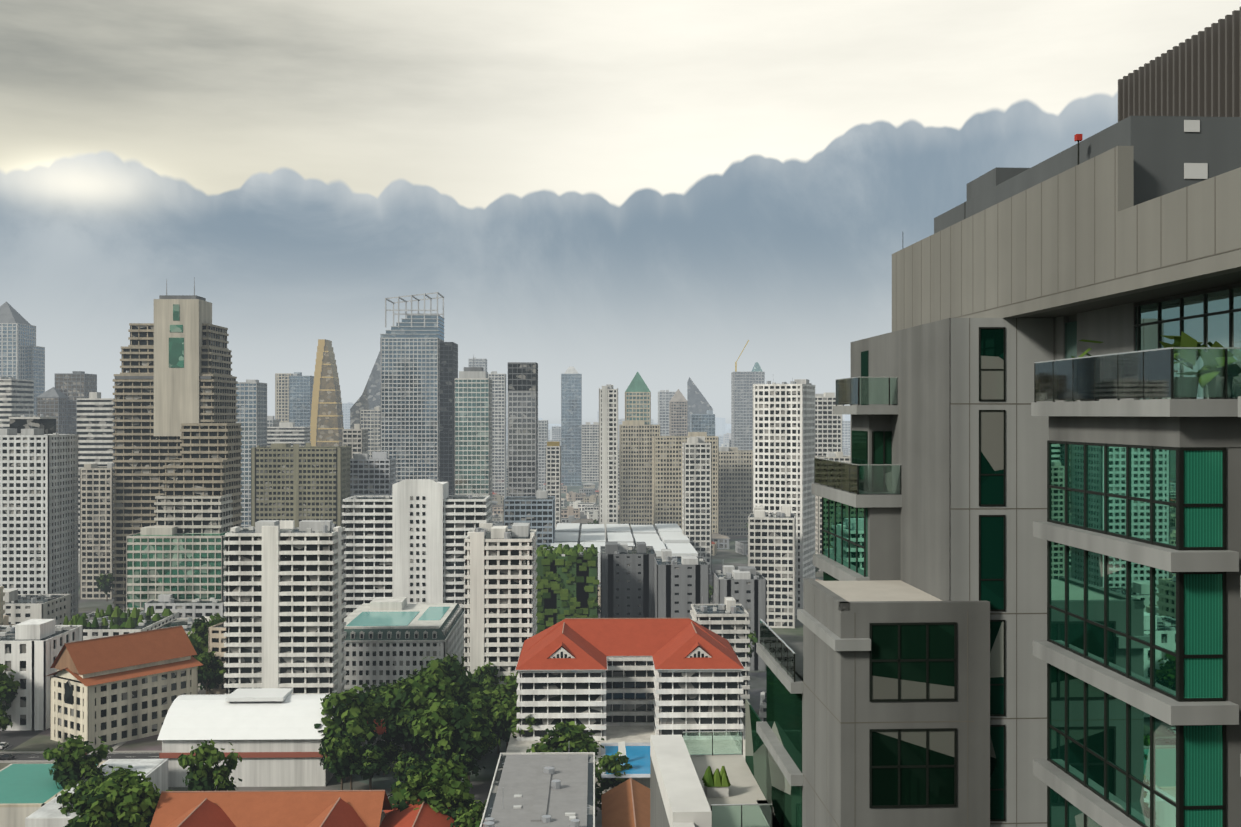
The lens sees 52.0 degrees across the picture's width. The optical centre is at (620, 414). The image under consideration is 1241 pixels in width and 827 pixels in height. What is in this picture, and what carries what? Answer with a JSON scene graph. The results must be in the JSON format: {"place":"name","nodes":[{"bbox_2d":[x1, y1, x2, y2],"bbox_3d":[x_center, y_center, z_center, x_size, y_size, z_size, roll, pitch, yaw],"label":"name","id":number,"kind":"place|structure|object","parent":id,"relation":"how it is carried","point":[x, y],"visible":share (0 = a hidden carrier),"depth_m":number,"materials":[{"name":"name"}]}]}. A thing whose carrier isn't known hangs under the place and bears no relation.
{"place":"outdoors","nodes":[
{"label":"outdoors","id":0,"kind":"place"},
{"bbox_2d":[0,424,822,826],"bbox_3d":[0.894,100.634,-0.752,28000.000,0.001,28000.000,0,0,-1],"label":"ground","id":1,"kind":"structure","parent":0,"point":[484,778],"depth_m":389.40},
{"bbox_2d":[0,664,19,703],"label":"tree","id":2,"kind":"object","parent":1,"relation":"on","point":[8,685],"visible":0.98,"depth_m":398.80,"materials":[{"name":"green plant"}]},
{"bbox_2d":[0,376,33,428],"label":"striped office","id":3,"kind":"structure","parent":1,"relation":"on","point":[16,397],"depth_m":946.62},
{"bbox_2d":[0,301,44,414],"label":"skyscraper","id":4,"kind":"structure","parent":1,"relation":"on","point":[22,355],"depth_m":1299.22,"materials":[{"name":"glass"}]},
{"bbox_2d":[3,589,70,624],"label":"building","id":5,"kind":"structure","parent":1,"relation":"on","point":[18,608],"depth_m":561.64,"materials":[{"name":"concrete"}]},
{"bbox_2d":[0,429,77,618],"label":"high-rise building","id":6,"kind":"structure","parent":1,"relation":"on","point":[38,511],"depth_m":594.15,"materials":[{"name":"concrete"}]},
{"bbox_2d":[9,410,56,433],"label":"white block top","id":7,"kind":"structure","parent":6,"relation":"on","point":[47,424],"depth_m":633.74,"materials":[{"name":"silver metal"}]},
{"bbox_2d":[0,619,82,730],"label":"white building","id":8,"kind":"structure","parent":1,"relation":"on","point":[30,649],"depth_m":405.56,"materials":[{"name":"paint"}]},
{"bbox_2d":[36,371,96,433],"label":"high-rise building","id":9,"kind":"structure","parent":1,"relation":"on","point":[59,401],"depth_m":1238.61,"materials":[{"name":"grey"}]},
{"bbox_2d":[54,784,93,815],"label":"tree","id":10,"kind":"object","parent":1,"relation":"on","point":[65,798],"visible":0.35,"depth_m":294.84,"materials":[{"name":"green plant"}]},
{"bbox_2d":[42,735,112,788],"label":"tree","id":11,"kind":"object","parent":1,"relation":"on","point":[69,763],"visible":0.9,"depth_m":320.84,"materials":[{"name":"green plant"}]},
{"bbox_2d":[0,759,167,826],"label":"low building","id":12,"kind":"structure","parent":1,"relation":"on","point":[28,793],"depth_m":315.83,"materials":[{"name":"concrete"}]},
{"bbox_2d":[77,392,114,556],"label":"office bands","id":13,"kind":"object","parent":1,"relation":"on","point":[95,424],"visible":0.33,"depth_m":842.48,"materials":[{"name":"concrete"}]},
{"bbox_2d":[80,463,114,598],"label":"white block","id":14,"kind":"structure","parent":1,"relation":"on","point":[97,518],"depth_m":693.70,"materials":[{"name":"concrete"}]},
{"bbox_2d":[0,689,199,762],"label":"road","id":15,"kind":"structure","parent":1,"relation":"on","point":[13,739],"depth_m":378.47,"materials":[{"name":"asphalt"}]},
{"bbox_2d":[96,573,114,600],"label":"tree","id":16,"kind":"object","parent":1,"relation":"on","point":[105,581],"visible":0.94,"depth_m":682.52,"materials":[{"name":"green plant"}]},
{"bbox_2d":[63,785,149,826],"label":"tree","id":17,"kind":"object","parent":1,"relation":"on","point":[88,809],"visible":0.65,"depth_m":273.81,"materials":[{"name":"green plant"}]},
{"bbox_2d":[76,764,146,800],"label":"tree","id":18,"kind":"object","parent":1,"relation":"on","point":[95,783],"visible":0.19,"depth_m":295.77,"materials":[{"name":"green plant"}]},
{"bbox_2d":[61,605,178,639],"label":"block roof garden","id":19,"kind":"object","parent":1,"relation":"on","point":[110,621],"visible":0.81,"depth_m":479.02,"materials":[{"name":"green plant"}]},
{"bbox_2d":[44,625,202,748],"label":"red-roofed building","id":20,"kind":"structure","parent":1,"relation":"on","point":[112,690],"depth_m":393.12,"materials":[{"name":"paint"}]},
{"bbox_2d":[95,771,159,826],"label":"tree","id":21,"kind":"object","parent":1,"relation":"on","point":[144,792],"visible":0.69,"depth_m":276.68,"materials":[{"name":"green plant"}]},
{"bbox_2d":[113,277,237,611],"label":"skyscraper","id":22,"kind":"structure","parent":1,"relation":"on","point":[175,367],"depth_m":614.60,"materials":[{"name":"concrete"}]},
{"bbox_2d":[126,423,241,611],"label":"stepped wing","id":23,"kind":"structure","parent":1,"relation":"on","point":[178,549],"depth_m":540.21,"materials":[{"name":"concrete"}]},
{"bbox_2d":[144,594,225,617],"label":"building","id":24,"kind":"structure","parent":1,"relation":"on","point":[196,608],"depth_m":515.97,"materials":[{"name":"concrete"}]},
{"bbox_2d":[152,616,220,688],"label":"building","id":25,"kind":"structure","parent":1,"relation":"on","point":[186,623],"depth_m":483.44,"materials":[{"name":"silver concrete"}]},
{"bbox_2d":[187,613,225,656],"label":"tree","id":26,"kind":"object","parent":1,"relation":"on","point":[198,638],"visible":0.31,"depth_m":459.06,"materials":[{"name":"green plant"}]},
{"bbox_2d":[178,739,241,790],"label":"tree","id":27,"kind":"object","parent":1,"relation":"on","point":[202,776],"visible":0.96,"depth_m":306.11,"materials":[{"name":"green plant"}]},
{"bbox_2d":[194,650,225,694],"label":"tree","id":28,"kind":"object","parent":1,"relation":"on","point":[209,670],"visible":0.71,"depth_m":441.61,"materials":[{"name":"green plant"}]},
{"bbox_2d":[157,688,342,786],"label":"white sports hall vault","id":29,"kind":"object","parent":1,"relation":"on","point":[273,736],"visible":0.62,"depth_m":344.81,"materials":[{"name":"metal"}]},
{"bbox_2d":[236,380,266,527],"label":"high-rise building","id":30,"kind":"structure","parent":1,"relation":"on","point":[251,405],"depth_m":993.77,"materials":[{"name":"concrete"}]},
{"bbox_2d":[150,790,391,826],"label":"thai temple roofs","id":31,"kind":"structure","parent":1,"relation":"on","point":[319,808],"depth_m":276.77,"materials":[{"name":"orange tile"}]},
{"bbox_2d":[275,373,292,421],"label":"high-rise building","id":32,"kind":"structure","parent":1,"relation":"on","point":[282,397],"depth_m":1591.06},
{"bbox_2d":[224,520,345,693],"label":"white apartments","id":33,"kind":"structure","parent":1,"relation":"on","point":[285,605],"depth_m":397.44,"materials":[{"name":"concrete"}]},
{"bbox_2d":[267,422,310,445],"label":"white block","id":34,"kind":"structure","parent":1,"relation":"on","point":[288,432],"depth_m":1143.63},
{"bbox_2d":[251,443,351,526],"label":"office building","id":35,"kind":"structure","parent":1,"relation":"on","point":[297,483],"depth_m":785.47,"materials":[{"name":"concrete"}]},
{"bbox_2d":[289,372,313,426],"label":"blue grey tower","id":36,"kind":"structure","parent":1,"relation":"on","point":[300,393],"depth_m":1492.12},
{"bbox_2d":[310,339,343,445],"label":"tapered tower","id":37,"kind":"structure","parent":1,"relation":"on","point":[326,425],"depth_m":1392.94,"materials":[{"name":"concrete"}]},
{"bbox_2d":[318,733,365,789],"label":"tree","id":38,"kind":"object","parent":1,"relation":"on","point":[336,747],"visible":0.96,"depth_m":334.40,"materials":[{"name":"green plant"}]},
{"bbox_2d":[314,686,381,779],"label":"tree","id":39,"kind":"object","parent":1,"relation":"on","point":[353,716],"visible":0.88,"depth_m":347.61,"materials":[{"name":"green plant"}]},
{"bbox_2d":[342,424,367,457],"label":"white tower","id":40,"kind":"structure","parent":1,"relation":"on","point":[356,438],"depth_m":895.83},
{"bbox_2d":[350,352,379,428],"bbox_3d":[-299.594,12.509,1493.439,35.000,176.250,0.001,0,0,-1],"label":"wedge tower","id":41,"kind":"structure","parent":1,"relation":"on","point":[369,399],"depth_m":1493.54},
{"bbox_2d":[360,406,379,457],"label":"white tower","id":42,"kind":"structure","parent":1,"relation":"on","point":[370,420],"depth_m":1244.77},
{"bbox_2d":[346,743,394,789],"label":"tree","id":43,"kind":"object","parent":1,"relation":"on","point":[377,764],"visible":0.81,"depth_m":336.10,"materials":[{"name":"green plant"}]},
{"bbox_2d":[350,452,395,496],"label":"office building","id":44,"kind":"structure","parent":1,"relation":"on","point":[375,475],"depth_m":816.34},
{"bbox_2d":[0,586,765,720],"bbox_3d":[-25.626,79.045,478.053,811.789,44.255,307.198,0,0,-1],"label":"building","id":45,"kind":"structure","parent":1,"relation":"on","point":[216,639],"depth_m":446.58,"materials":[{"name":"grey concrete"}]},
{"bbox_2d":[360,719,411,767],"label":"old house roofs","id":46,"kind":"structure","parent":1,"relation":"on","point":[380,730],"depth_m":363.07,"materials":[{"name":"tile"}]},
{"bbox_2d":[370,739,407,774],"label":"tree","id":47,"kind":"object","parent":1,"relation":"on","point":[391,750],"visible":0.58,"depth_m":353.50,"materials":[{"name":"green plant"}]},
{"bbox_2d":[375,680,431,763],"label":"tree","id":48,"kind":"object","parent":1,"relation":"on","point":[397,729],"visible":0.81,"depth_m":353.92,"materials":[{"name":"green plant"}]},
{"bbox_2d":[344,597,464,699],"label":"classical hotel mansard","id":49,"kind":"object","parent":1,"relation":"on","point":[388,640],"visible":0.71,"depth_m":438.36,"materials":[{"name":"stone"}]},
{"bbox_2d":[388,751,423,781],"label":"tree","id":50,"kind":"object","parent":1,"relation":"on","point":[401,768],"visible":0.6,"depth_m":331.90,"materials":[{"name":"green plant"}]},
{"bbox_2d":[380,292,444,482],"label":"skyscraper","id":51,"kind":"structure","parent":1,"relation":"on","point":[410,392],"depth_m":996.32,"materials":[{"name":"glass"}]},
{"bbox_2d":[78,541,747,572],"bbox_3d":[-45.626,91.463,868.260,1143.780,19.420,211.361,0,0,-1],"label":"building","id":52,"kind":"structure","parent":1,"relation":"on","point":[741,547],"depth_m":914.23,"materials":[{"name":"grey concrete"}]},
{"bbox_2d":[342,479,490,651],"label":"white apartments","id":53,"kind":"structure","parent":1,"relation":"on","point":[407,537],"depth_m":536.53,"materials":[{"name":"concrete"}]},
{"bbox_2d":[379,674,453,755],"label":"tree","id":54,"kind":"object","parent":1,"relation":"on","point":[431,690],"visible":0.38,"depth_m":363.05,"materials":[{"name":"green plant"}]},
{"bbox_2d":[380,789,472,826],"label":"red-roofed house","id":55,"kind":"structure","parent":1,"relation":"on","point":[424,815],"depth_m":280.76,"materials":[{"name":"tile"}]},
{"bbox_2d":[387,760,472,820],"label":"tree","id":56,"kind":"object","parent":1,"relation":"on","point":[420,781],"visible":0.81,"depth_m":290.15,"materials":[{"name":"green plant"}]},
{"bbox_2d":[405,656,484,705],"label":"tree","id":57,"kind":"object","parent":1,"relation":"on","point":[459,683],"visible":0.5,"depth_m":374.75,"materials":[{"name":"green plant"}]},
{"bbox_2d":[418,785,475,813],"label":"tree","id":58,"kind":"object","parent":1,"relation":"on","point":[441,808],"visible":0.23,"depth_m":289.55,"materials":[{"name":"green plant"}]},
{"bbox_2d":[440,342,457,494],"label":"skyscraper","id":59,"kind":"structure","parent":1,"relation":"on","point":[448,362],"depth_m":1006.90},
{"bbox_2d":[407,698,495,764],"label":"tree","id":60,"kind":"object","parent":1,"relation":"on","point":[439,726],"visible":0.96,"depth_m":335.39,"materials":[{"name":"green plant"}]},
{"bbox_2d":[429,747,484,780],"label":"tree","id":61,"kind":"object","parent":1,"relation":"on","point":[471,767],"visible":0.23,"depth_m":334.08,"materials":[{"name":"green plant"}]},
{"bbox_2d":[431,698,491,780],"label":"tree","id":62,"kind":"object","parent":1,"relation":"on","point":[485,722],"visible":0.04,"depth_m":349.73,"materials":[{"name":"green plant"}]},
{"bbox_2d":[447,797,486,826],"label":"tree","id":63,"kind":"object","parent":1,"relation":"on","point":[463,818],"visible":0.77,"depth_m":279.10,"materials":[{"name":"green plant"}]},
{"bbox_2d":[454,355,491,522],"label":"skyscraper","id":64,"kind":"structure","parent":1,"relation":"on","point":[473,430],"depth_m":897.52,"materials":[{"name":"silver concrete"}]},
{"bbox_2d":[454,712,500,780],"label":"tree","id":65,"kind":"object","parent":1,"relation":"on","point":[484,748],"visible":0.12,"depth_m":345.76,"materials":[{"name":"green plant"}]},
{"bbox_2d":[458,692,499,731],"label":"tree","id":66,"kind":"object","parent":1,"relation":"on","point":[478,703],"visible":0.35,"depth_m":369.76,"materials":[{"name":"green plant"}]},
{"bbox_2d":[473,662,501,691],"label":"tree","id":67,"kind":"object","parent":1,"relation":"on","point":[493,670],"visible":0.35,"depth_m":411.71,"materials":[{"name":"green plant"}]},
{"bbox_2d":[488,371,505,498],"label":"white tower","id":68,"kind":"structure","parent":1,"relation":"on","point":[499,434],"depth_m":1496.80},
{"bbox_2d":[464,523,536,684],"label":"white apartments","id":69,"kind":"structure","parent":1,"relation":"on","point":[500,594],"depth_m":415.40,"materials":[{"name":"concrete"}]},
{"bbox_2d":[486,695,516,750],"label":"tree","id":70,"kind":"object","parent":1,"relation":"on","point":[500,715],"visible":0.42,"depth_m":370.26,"materials":[{"name":"green plant"}]},
{"bbox_2d":[489,680,517,696],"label":"tree","id":71,"kind":"object","parent":1,"relation":"on","point":[510,689],"visible":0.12,"depth_m":400.91,"materials":[{"name":"green plant"}]},
{"bbox_2d":[508,362,537,495],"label":"skyscraper","id":72,"kind":"structure","parent":1,"relation":"on","point":[522,428],"depth_m":798.34,"materials":[{"name":"concrete"}]},
{"bbox_2d":[503,491,554,547],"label":"grey block","id":73,"kind":"structure","parent":1,"relation":"on","point":[537,511],"depth_m":758.53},
{"bbox_2d":[507,700,553,738],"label":"tree","id":74,"kind":"object","parent":1,"relation":"on","point":[515,709],"visible":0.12,"depth_m":359.77,"materials":[{"name":"green plant"}]},
{"bbox_2d":[342,402,730,443],"bbox_3d":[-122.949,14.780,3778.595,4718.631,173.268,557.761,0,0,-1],"label":"buildings","id":75,"kind":"structure","parent":1,"relation":"on","point":[346,407],"depth_m":3665.65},
{"bbox_2d":[480,752,594,826],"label":"flat-roofed building","id":76,"kind":"structure","parent":1,"relation":"on","point":[548,789],"depth_m":275.83,"materials":[{"name":"concrete"}]},
{"bbox_2d":[538,420,547,489],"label":"tower","id":77,"kind":"structure","parent":1,"relation":"on","point":[542,433],"depth_m":1697.50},
{"bbox_2d":[492,509,598,522],"bbox_3d":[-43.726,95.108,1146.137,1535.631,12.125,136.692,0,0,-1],"label":"buildings","id":78,"kind":"structure","parent":1,"relation":"on","point":[593,514],"depth_m":1154.59,"materials":[{"name":"white concrete"}]},
{"bbox_2d":[546,441,560,528],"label":"building","id":79,"kind":"structure","parent":1,"relation":"on","point":[553,468],"depth_m":998.46,"materials":[{"name":"brown"}]},
{"bbox_2d":[492,505,618,517],"bbox_3d":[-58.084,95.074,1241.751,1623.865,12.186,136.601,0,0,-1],"label":"city block","id":80,"kind":"structure","parent":1,"relation":"on","point":[565,513],"depth_m":1279.45,"materials":[{"name":"white concrete"}]},
{"bbox_2d":[526,721,603,754],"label":"tree","id":81,"kind":"object","parent":1,"relation":"on","point":[572,735],"visible":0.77,"depth_m":341.80,"materials":[{"name":"green plant"}]},
{"bbox_2d":[536,544,598,633],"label":"ivy-covered building","id":82,"kind":"structure","parent":1,"relation":"on","point":[567,580],"depth_m":518.70,"materials":[{"name":"plant"}]},
{"bbox_2d":[561,366,581,485],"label":"blue tower","id":83,"kind":"structure","parent":1,"relation":"on","point":[571,426],"depth_m":1798.46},
{"bbox_2d":[582,422,598,481],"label":"block","id":84,"kind":"structure","parent":1,"relation":"on","point":[590,452],"depth_m":1898.89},
{"bbox_2d":[599,384,617,538],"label":"slim white tower","id":85,"kind":"structure","parent":1,"relation":"on","point":[608,453],"depth_m":899.26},
{"bbox_2d":[492,519,729,548],"bbox_3d":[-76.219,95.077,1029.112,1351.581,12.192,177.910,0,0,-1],"label":"buildings","id":86,"kind":"structure","parent":1,"relation":"on","point":[722,541],"depth_m":955.76,"materials":[{"name":"white concrete"}]},
{"bbox_2d":[595,751,632,793],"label":"tree","id":87,"kind":"object","parent":1,"relation":"on","point":[609,764],"visible":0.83,"depth_m":325.95,"materials":[{"name":"green plant"}]},
{"bbox_2d":[506,618,744,803],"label":"apartment building","id":88,"kind":"structure","parent":1,"relation":"on","point":[627,687],"depth_m":360.16,"materials":[{"name":"paint"}]},
{"bbox_2d":[600,539,655,617],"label":"dark block","id":89,"kind":"structure","parent":1,"relation":"on","point":[626,581],"depth_m":559.45,"materials":[{"name":"grey concrete"}]},
{"bbox_2d":[619,371,659,529],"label":"beige office block","id":90,"kind":"structure","parent":1,"relation":"on","point":[637,430],"depth_m":1099.95,"materials":[{"name":"concrete"}]},
{"bbox_2d":[658,390,675,435],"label":"tower","id":91,"kind":"structure","parent":1,"relation":"on","point":[664,398],"depth_m":2001.29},
{"bbox_2d":[669,389,686,435],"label":"tower","id":92,"kind":"structure","parent":1,"relation":"on","point":[678,414],"depth_m":1701.37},
{"bbox_2d":[654,549,708,618],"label":"dark block","id":93,"kind":"structure","parent":1,"relation":"on","point":[681,584],"depth_m":519.90,"materials":[{"name":"grey concrete"}]},
{"bbox_2d":[652,432,718,533],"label":"high-rise building","id":94,"kind":"structure","parent":1,"relation":"on","point":[666,479],"depth_m":1000.39,"materials":[{"name":"concrete"}]},
{"bbox_2d":[682,436,711,574],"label":"white block","id":95,"kind":"structure","parent":1,"relation":"on","point":[697,491],"depth_m":800.54,"materials":[{"name":"concrete"}]},
{"bbox_2d":[548,420,850,450],"bbox_3d":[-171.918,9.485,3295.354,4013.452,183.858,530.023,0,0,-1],"label":"buildings","id":96,"kind":"structure","parent":1,"relation":"on","point":[846,433],"depth_m":3222.02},
{"bbox_2d":[687,377,712,435],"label":"skyscraper","id":97,"kind":"structure","parent":1,"relation":"on","point":[697,402],"depth_m":1901.88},
{"bbox_2d":[690,410,714,435],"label":"building","id":98,"kind":"structure","parent":1,"relation":"on","point":[702,422],"depth_m":1501.81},
{"bbox_2d":[690,593,749,715],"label":"white apartments","id":99,"kind":"structure","parent":1,"relation":"on","point":[728,620],"depth_m":425.29,"materials":[{"name":"silver concrete"}]},
{"bbox_2d":[719,447,752,535],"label":"building","id":100,"kind":"structure","parent":1,"relation":"on","point":[735,487],"depth_m":1051.50,"materials":[{"name":"concrete"}]},
{"bbox_2d":[713,565,765,670],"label":"building","id":101,"kind":"structure","parent":1,"relation":"on","point":[745,586],"depth_m":500.42,"materials":[{"name":"grey concrete"}]},
{"bbox_2d":[731,340,764,449],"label":"skyscraper","id":102,"kind":"structure","parent":1,"relation":"on","point":[742,383],"depth_m":1803.42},
{"bbox_2d":[748,505,795,627],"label":"building","id":103,"kind":"structure","parent":1,"relation":"on","point":[772,548],"depth_m":600.72,"materials":[{"name":"concrete"}]},
{"bbox_2d":[753,378,814,614],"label":"white tower","id":104,"kind":"structure","parent":1,"relation":"on","point":[783,439],"depth_m":641.70,"materials":[{"name":"concrete"}]},
{"bbox_2d":[815,393,841,455],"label":"white tower","id":105,"kind":"structure","parent":1,"relation":"on","point":[828,430],"depth_m":902.57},
{"bbox_2d":[815,452,850,569],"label":"white block","id":106,"kind":"structure","parent":1,"relation":"on","point":[837,456],"depth_m":822.53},
{"bbox_2d":[0,0,1240,423],"label":"sky","id":107,"kind":"structure","parent":0,"point":[611,191],"materials":[{"name":"grey"}]},
{"bbox_2d":[551,523,697,581],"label":"white market roofs","id":108,"kind":"structure","parent":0,"point":[672,537],"depth_m":800.02,"materials":[{"name":"metal"}]},
{"bbox_2d":[601,777,649,826],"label":"roof","id":109,"kind":"structure","parent":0,"point":[626,803],"depth_m":290.39,"materials":[{"name":"brown tile"}]},
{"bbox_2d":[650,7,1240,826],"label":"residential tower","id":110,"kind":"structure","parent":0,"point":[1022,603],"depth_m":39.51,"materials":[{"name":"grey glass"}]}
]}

